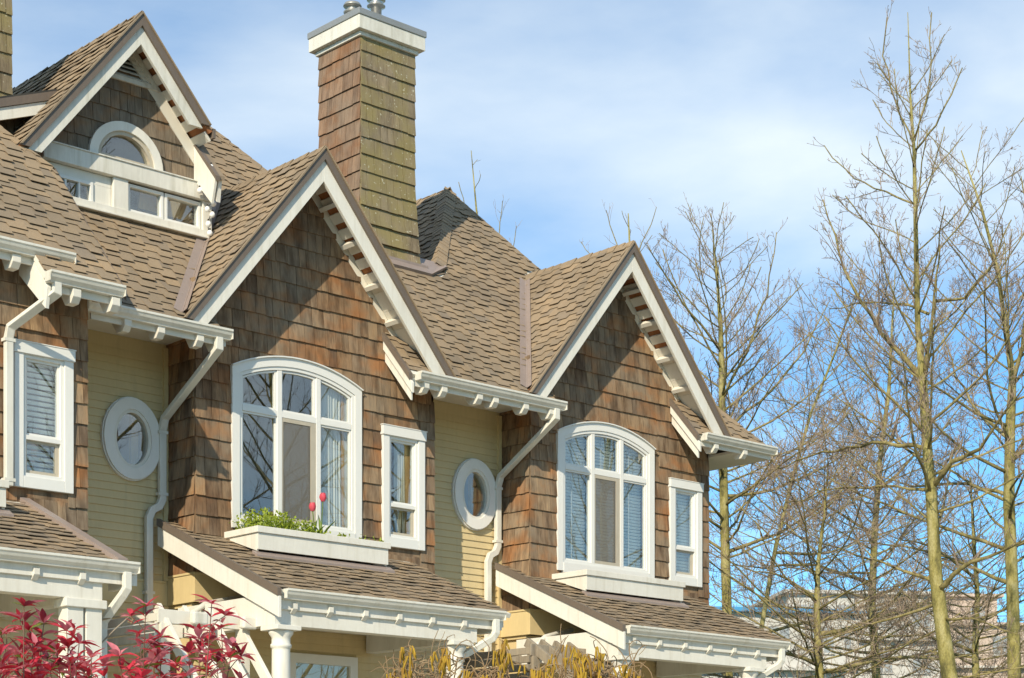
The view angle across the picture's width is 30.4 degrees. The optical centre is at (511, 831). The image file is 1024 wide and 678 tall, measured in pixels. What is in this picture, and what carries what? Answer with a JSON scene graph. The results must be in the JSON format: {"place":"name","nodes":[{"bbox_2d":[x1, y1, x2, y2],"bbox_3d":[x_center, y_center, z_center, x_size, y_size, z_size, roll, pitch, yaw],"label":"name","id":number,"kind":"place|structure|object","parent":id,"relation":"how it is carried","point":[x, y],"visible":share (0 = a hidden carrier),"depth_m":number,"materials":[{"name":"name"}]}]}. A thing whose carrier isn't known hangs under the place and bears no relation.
{"place":"outdoors","nodes":[
{"label":"outdoors","id":0,"kind":"place"},
{"bbox_2d":[458,150,520,245],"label":"bare tree","id":1,"kind":"object","parent":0,"point":[501,212],"visible":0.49,"depth_m":45.99,"materials":[{"name":"brown plant"}]},
{"bbox_2d":[12,0,1023,621],"label":"sky","id":2,"kind":"structure","parent":0,"point":[566,108],"materials":[{"name":"blue"}]},
{"bbox_2d":[581,201,656,253],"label":"bare tree","id":3,"kind":"object","parent":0,"point":[629,230],"visible":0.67,"depth_m":46.33,"materials":[{"name":"brown plant"}]},
{"bbox_2d":[702,606,854,677],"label":"apartment block","id":4,"kind":"structure","parent":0,"point":[794,662],"depth_m":96.21,"materials":[{"name":"white paint"}]},
{"bbox_2d":[768,626,788,650],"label":"window","id":5,"kind":"structure","parent":4,"relation":"in","point":[783,633],"depth_m":96.08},
{"bbox_2d":[813,628,834,654],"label":"window","id":6,"kind":"structure","parent":4,"relation":"in","point":[825,651],"depth_m":96.50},
{"bbox_3d":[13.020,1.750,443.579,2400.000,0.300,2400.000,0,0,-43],"label":"ground","id":7,"kind":"structure","parent":0,"visible":0},
{"bbox_2d":[0,0,140,677],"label":"townhouse","id":8,"kind":"structure","parent":7,"relation":"on","point":[57,271],"depth_m":18.48,"materials":[{"name":"brown wood"}]},
{"bbox_2d":[14,338,76,493],"bbox_3d":[-4.665,-4.094,18.652,0.687,1.436,0.177,0,0,-43],"label":"narrow window","id":9,"kind":"structure","parent":8,"relation":"in","point":[60,479],"depth_m":18.70,"materials":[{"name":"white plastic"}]},
{"bbox_2d":[102,616,132,642],"bbox_3d":[-3.635,-1.844,17.289,0.346,0.299,0.024,0,0,-36],"label":"plant hook","id":10,"kind":"object","parent":8,"relation":"attached to","point":[122,622],"visible":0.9,"depth_m":17.30,"materials":[{"name":"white metal"}]},
{"bbox_2d":[107,603,271,677],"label":"pergola","id":11,"kind":"object","parent":7,"relation":"on","point":[160,617],"visible":0.73,"depth_m":19.03,"materials":[{"name":"white wood"}]},
{"bbox_2d":[12,0,510,677],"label":"townhouse","id":12,"kind":"structure","parent":7,"relation":"on","point":[238,364],"depth_m":21.05,"materials":[{"name":"brown wood"}]},
{"bbox_2d":[59,174,92,200],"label":"casement window","id":13,"kind":"structure","parent":12,"relation":"in","point":[89,185],"depth_m":20.41,"materials":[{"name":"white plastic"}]},
{"bbox_2d":[88,121,162,170],"bbox_3d":[-4.288,-7.599,20.816,0.930,0.455,0.115,0,0,-43],"label":"half round window","id":14,"kind":"structure","parent":12,"relation":"in","point":[133,134],"depth_m":20.82,"materials":[{"name":"white wood"}]},
{"bbox_2d":[100,397,158,480],"bbox_3d":[-4.450,-4.300,20.816,1.000,1.400,0.875,0,0,-43],"label":"oval window","id":15,"kind":"structure","parent":12,"relation":"in","point":[119,432],"depth_m":20.61,"materials":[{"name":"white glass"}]},
{"bbox_2d":[128,183,163,219],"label":"casement window","id":16,"kind":"structure","parent":12,"relation":"in","point":[160,195],"depth_m":21.02,"materials":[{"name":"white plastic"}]},
{"bbox_2d":[164,193,200,228],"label":"casement window","id":17,"kind":"structure","parent":12,"relation":"in","point":[197,205],"depth_m":21.34,"materials":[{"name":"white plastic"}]},
{"bbox_2d":[197,162,215,235],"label":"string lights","id":18,"kind":"object","parent":12,"relation":"hanging from","point":[211,214],"visible":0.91,"depth_m":21.36},
{"bbox_2d":[229,507,318,532],"bbox_3d":[-2.639,-3.396,20.787,0.887,0.331,0.676,0,0,-43],"label":"box plant","id":19,"kind":"object","parent":12,"relation":"on","point":[282,522],"visible":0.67,"depth_m":20.65,"materials":[{"name":"green plant"}]},
{"bbox_2d":[230,356,363,538],"bbox_3d":[-2.476,-4.357,21.451,1.831,2.034,0.216,0,0,-43],"label":"arched window","id":20,"kind":"structure","parent":12,"relation":"in","point":[320,451],"depth_m":21.53,"materials":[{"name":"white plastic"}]},
{"bbox_2d":[290,652,357,677],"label":"ground floor window","id":21,"kind":"structure","parent":12,"relation":"in","point":[351,662],"depth_m":21.76,"materials":[{"name":"white wood"}]},
{"bbox_2d":[315,492,334,533],"bbox_3d":[-2.131,-3.535,21.169,0.308,0.550,0.127,0,0,-12],"label":"tulip","id":22,"kind":"object","parent":12,"relation":"on","point":[322,496],"visible":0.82,"depth_m":21.16,"materials":[{"name":"red plant"}]},
{"bbox_2d":[337,532,383,541],"bbox_3d":[-1.856,-3.313,21.496,0.687,0.153,0.604,0,0,-43],"label":"box plant","id":23,"kind":"object","parent":12,"relation":"on","point":[343,535],"visible":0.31,"depth_m":21.38,"materials":[{"name":"green plant"}]},
{"bbox_2d":[380,423,426,550],"bbox_3d":[-1.345,-4.094,22.496,0.687,1.436,0.232,0,0,-43],"label":"narrow window","id":24,"kind":"structure","parent":12,"relation":"in","point":[408,505],"depth_m":22.55,"materials":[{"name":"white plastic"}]},
{"bbox_2d":[463,638,622,677],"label":"pergola","id":25,"kind":"object","parent":7,"relation":"on","point":[542,650],"visible":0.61,"depth_m":22.40,"materials":[{"name":"white wood"}]},
{"bbox_2d":[382,186,792,677],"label":"townhouse","id":26,"kind":"structure","parent":7,"relation":"on","point":[589,434],"depth_m":24.34,"materials":[{"name":"brown wood"}]},
{"bbox_2d":[451,458,494,530],"bbox_3d":[-0.554,-4.300,24.018,0.744,1.200,0.305,0,0,-43],"label":"oval window","id":27,"kind":"structure","parent":26,"relation":"in","point":[476,467],"depth_m":23.96,"materials":[{"name":"white wood"}]},
{"bbox_2d":[556,421,655,577],"bbox_3d":[1.212,-4.357,24.827,1.831,2.034,0.184,0,0,-43],"label":"arched window","id":28,"kind":"structure","parent":26,"relation":"in","point":[606,492],"depth_m":24.81,"materials":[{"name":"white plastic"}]},
{"bbox_2d":[668,477,703,587],"bbox_3d":[2.351,-4.094,25.864,0.687,1.436,0.177,0,0,-43],"label":"narrow window","id":29,"kind":"structure","parent":26,"relation":"in","point":[693,578],"depth_m":25.95,"materials":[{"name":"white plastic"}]},
{"bbox_2d":[642,192,897,676],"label":"bare tree","id":30,"kind":"object","parent":7,"relation":"on","point":[726,499],"visible":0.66,"depth_m":33.93,"materials":[{"name":"brown plant"}]},
{"bbox_2d":[750,589,939,677],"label":"apartment block","id":31,"kind":"structure","parent":7,"relation":"on","point":[895,669],"depth_m":120.75,"materials":[{"name":"white paint"}]},
{"bbox_2d":[879,652,891,673],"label":"window","id":32,"kind":"structure","parent":31,"relation":"in","point":[882,670],"depth_m":120.68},
{"bbox_2d":[913,653,929,673],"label":"window","id":33,"kind":"structure","parent":31,"relation":"in","point":[914,661],"depth_m":120.92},
{"bbox_2d":[914,606,929,627],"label":"window","id":34,"kind":"structure","parent":31,"relation":"in","point":[923,606],"depth_m":120.96,"materials":[{"name":"grey glass"}]},
{"bbox_2d":[709,260,991,672],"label":"bare tree","id":35,"kind":"object","parent":7,"relation":"on","point":[769,583],"visible":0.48,"depth_m":40.15,"materials":[{"name":"brown plant"}]},
{"bbox_2d":[845,611,866,677],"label":"apartment block","id":36,"kind":"structure","parent":7,"relation":"on","point":[848,646],"depth_m":105.64,"materials":[{"name":"white paint"}]},
{"bbox_2d":[845,633,850,651],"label":"window","id":37,"kind":"structure","parent":36,"relation":"in","point":[847,646],"depth_m":105.57,"materials":[{"name":"grey glass"}]},
{"bbox_2d":[701,406,1023,677],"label":"bare tree","id":38,"kind":"object","parent":7,"relation":"on","point":[817,659],"visible":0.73,"depth_m":30.89,"materials":[{"name":"brown plant"}]},
{"bbox_2d":[709,228,1023,677],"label":"bare tree","id":39,"kind":"object","parent":7,"relation":"on","point":[915,470],"visible":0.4,"depth_m":43.93,"materials":[{"name":"brown plant"}]},
{"bbox_2d":[763,0,1023,677],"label":"bare tree","id":40,"kind":"object","parent":7,"relation":"on","point":[932,515],"visible":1,"depth_m":26.95,"materials":[{"name":"brown plant"}]},
{"bbox_2d":[790,118,1023,677],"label":"bare tree","id":41,"kind":"object","parent":7,"relation":"on","point":[1008,498],"visible":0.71,"depth_m":32.94,"materials":[{"name":"brown plant"}]},
{"bbox_2d":[807,439,1023,677],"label":"bare tree","id":42,"kind":"object","parent":7,"relation":"on","point":[975,642],"visible":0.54,"depth_m":36.90,"materials":[{"name":"brown plant"}]},
{"bbox_2d":[946,593,1003,621],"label":"apartment block","id":43,"kind":"structure","parent":7,"relation":"on","point":[972,600],"depth_m":140.28,"materials":[{"name":"beige paint"}]},
{"bbox_2d":[940,622,1023,677],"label":"apartment block","id":44,"kind":"structure","parent":7,"relation":"on","point":[986,643],"depth_m":130.63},
{"bbox_2d":[956,636,971,655],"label":"window","id":45,"kind":"structure","parent":44,"relation":"in","point":[966,652],"depth_m":130.46,"materials":[{"name":"grey glass"}]},
{"bbox_2d":[993,636,1006,655],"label":"window","id":46,"kind":"structure","parent":44,"relation":"in","point":[994,646],"depth_m":130.65,"materials":[{"name":"grey glass"}]},
{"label":"front court","id":47,"kind":"structure","parent":0,"visible":0},
{"bbox_2d":[0,597,66,677],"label":"red shrub","id":48,"kind":"object","parent":47,"relation":"on","point":[6,661],"visible":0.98,"depth_m":11.33,"materials":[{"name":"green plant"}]},
{"bbox_2d":[16,618,104,677],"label":"red shrub","id":49,"kind":"object","parent":47,"relation":"on","point":[72,668],"visible":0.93,"depth_m":11.65,"materials":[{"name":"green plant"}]},
{"bbox_2d":[77,596,178,677],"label":"red shrub","id":50,"kind":"object","parent":47,"relation":"on","point":[153,659],"visible":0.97,"depth_m":12.04,"materials":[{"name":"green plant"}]},
{"bbox_2d":[138,594,255,677],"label":"red shrub","id":51,"kind":"object","parent":47,"relation":"on","point":[208,653],"visible":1,"depth_m":11.99,"materials":[{"name":"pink plant"}]},
{"bbox_2d":[370,631,492,677],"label":"hazel shrub","id":52,"kind":"object","parent":47,"relation":"on","point":[445,660],"visible":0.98,"depth_m":12.67,"materials":[{"name":"yellow plant"}]},
{"bbox_2d":[459,627,574,677],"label":"hazel shrub","id":53,"kind":"object","parent":47,"relation":"on","point":[504,659],"visible":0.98,"depth_m":12.85,"materials":[{"name":"yellow plant"}]},
{"bbox_2d":[554,636,652,677],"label":"hazel shrub","id":54,"kind":"object","parent":47,"relation":"on","point":[582,670],"visible":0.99,"depth_m":12.92,"materials":[{"name":"yellow plant"}]},
{"bbox_3d":[-2.228,-3.325,21.168,0.191,0.154,0.537,0,0,-43],"label":"box plant","id":55,"kind":"object","parent":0,"visible":0},
{"bbox_2d":[309,502,323,532],"bbox_3d":[-2.190,-3.475,21.132,0.188,0.430,0.114,0,0,-17],"label":"tulip","id":56,"kind":"object","parent":55,"relation":"on","point":[312,506],"visible":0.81,"depth_m":21.09,"materials":[{"name":"red plant"}]}
]}

